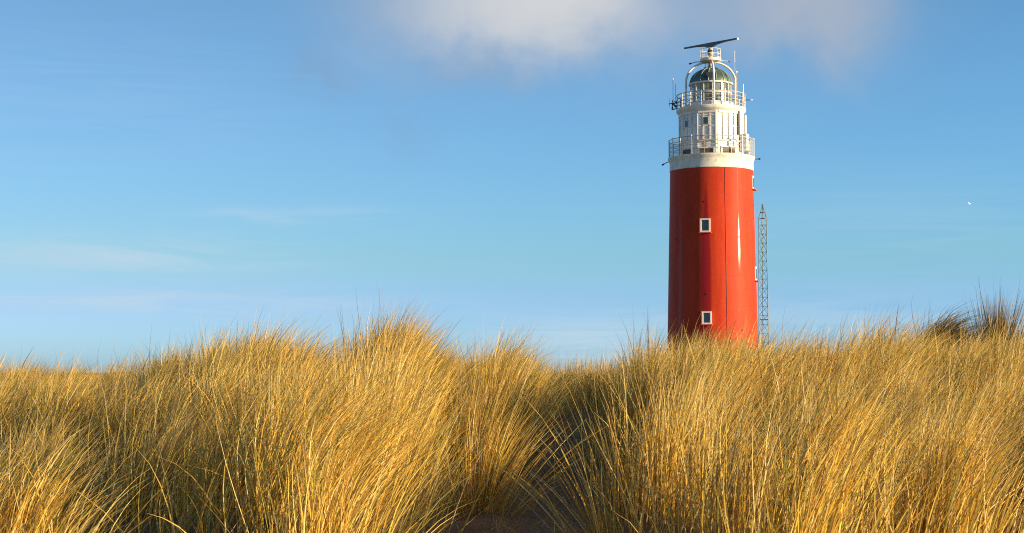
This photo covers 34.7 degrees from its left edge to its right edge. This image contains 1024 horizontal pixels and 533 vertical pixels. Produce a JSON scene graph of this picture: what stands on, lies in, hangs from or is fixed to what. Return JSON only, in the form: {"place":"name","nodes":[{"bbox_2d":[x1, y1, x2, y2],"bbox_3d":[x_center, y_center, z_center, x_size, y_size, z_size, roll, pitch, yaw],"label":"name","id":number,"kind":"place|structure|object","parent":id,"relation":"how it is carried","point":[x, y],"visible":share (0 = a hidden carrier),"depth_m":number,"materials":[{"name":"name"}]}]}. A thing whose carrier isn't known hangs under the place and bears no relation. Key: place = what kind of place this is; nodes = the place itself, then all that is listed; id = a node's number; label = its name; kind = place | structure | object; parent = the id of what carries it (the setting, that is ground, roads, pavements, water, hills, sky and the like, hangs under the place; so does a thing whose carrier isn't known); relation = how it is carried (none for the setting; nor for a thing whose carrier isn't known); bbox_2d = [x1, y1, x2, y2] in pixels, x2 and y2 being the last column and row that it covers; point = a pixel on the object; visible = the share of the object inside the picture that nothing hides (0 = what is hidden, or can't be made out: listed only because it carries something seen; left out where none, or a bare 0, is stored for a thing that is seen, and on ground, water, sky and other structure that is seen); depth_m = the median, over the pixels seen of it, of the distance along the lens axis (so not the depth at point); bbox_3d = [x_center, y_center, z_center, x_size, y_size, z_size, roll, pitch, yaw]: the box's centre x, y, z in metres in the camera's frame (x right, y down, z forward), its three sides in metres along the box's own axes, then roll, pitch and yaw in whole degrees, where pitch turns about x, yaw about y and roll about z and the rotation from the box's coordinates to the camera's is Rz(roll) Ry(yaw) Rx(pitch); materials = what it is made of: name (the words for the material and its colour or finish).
{"place":"outdoors","nodes":[
{"label":"outdoors","id":0,"kind":"place"},
{"bbox_2d":[0,293,1023,532],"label":"dune grass","id":1,"kind":"structure","parent":0,"point":[305,439],"depth_m":9.38,"materials":[{"name":"yellow plant"}]},
{"bbox_2d":[0,373,1023,532],"bbox_3d":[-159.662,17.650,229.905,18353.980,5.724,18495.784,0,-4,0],"label":"ground","id":2,"kind":"structure","parent":0,"point":[482,526],"depth_m":11.72,"materials":[{"name":"brown sand"}]},
{"bbox_2d":[297,287,522,419],"bbox_3d":[-0.832,0.970,14.229,1.923,1.721,1.971,1,-4,-15],"label":"grass tussock","id":3,"kind":"object","parent":2,"relation":"on","point":[394,340],"depth_m":14.17,"materials":[{"name":"yellow plant"}]},
{"bbox_2d":[441,317,592,472],"bbox_3d":[0.027,1.085,14.213,1.518,1.499,1.771,2,-4,-33],"label":"grass tussock","id":4,"kind":"object","parent":2,"relation":"on","point":[519,377],"depth_m":14.31,"materials":[{"name":"yellow plant"}]},
{"bbox_2d":[426,368,626,519],"bbox_3d":[-0.049,1.267,11.950,1.658,1.235,1.294,2,-4,-25],"label":"grass tussock","id":5,"kind":"object","parent":2,"relation":"on","point":[496,487],"depth_m":11.77,"materials":[{"name":"yellow plant"}]},
{"bbox_2d":[662,38,759,357],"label":"lighthouse","id":6,"kind":"object","parent":2,"relation":"on","point":[712,275],"visible":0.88,"depth_m":143.60,"materials":[{"name":"red paint"}]},
{"bbox_2d":[685,120,688,127],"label":"window","id":7,"kind":"structure","parent":6,"relation":"in","point":[686,122],"depth_m":145.48,"materials":[{"name":"glass"}]},
{"bbox_2d":[699,218,711,232],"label":"window","id":8,"kind":"structure","parent":6,"relation":"in","point":[704,223],"depth_m":142.79,"materials":[{"name":"grey"}]},
{"bbox_2d":[703,116,708,124],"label":"window","id":9,"kind":"structure","parent":6,"relation":"in","point":[706,119],"depth_m":144.40,"materials":[{"name":"black glass"}]},
{"bbox_2d":[701,311,712,324],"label":"window","id":10,"kind":"structure","parent":6,"relation":"in","point":[706,319],"depth_m":142.06,"materials":[{"name":"grey"}]},
{"bbox_2d":[737,111,739,134],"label":"door","id":11,"kind":"structure","parent":6,"relation":"in","point":[738,115],"depth_m":145.22,"materials":[{"name":"metal"}]},
{"bbox_2d":[752,175,756,190],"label":"window","id":12,"kind":"structure","parent":6,"relation":"in","point":[753,188],"depth_m":145.36,"materials":[{"name":"grey"}]},
{"bbox_2d":[755,266,759,281],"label":"window","id":13,"kind":"structure","parent":6,"relation":"in","point":[756,280],"depth_m":144.79,"materials":[{"name":"grey"}]},
{"bbox_2d":[758,204,768,351],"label":"lattice mast","id":14,"kind":"object","parent":2,"relation":"on","point":[766,219],"visible":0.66,"depth_m":172.34,"materials":[{"name":"grey metal"}]},
{"bbox_2d":[901,293,990,360],"bbox_3d":[4.852,0.842,17.804,1.281,1.161,1.186,2,-4,-24],"label":"grass tussock","id":15,"kind":"object","parent":2,"relation":"on","point":[946,321],"depth_m":17.71,"materials":[{"name":"yellow plant"}]},
{"bbox_2d":[934,275,1023,354],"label":"grass tussock","id":16,"kind":"object","parent":2,"relation":"on","point":[988,320],"depth_m":17.63,"materials":[{"name":"yellow plant"}]},
{"bbox_2d":[0,0,1023,372],"label":"sky","id":17,"kind":"structure","parent":0,"point":[165,164],"materials":[{"name":"blue"}]}
]}

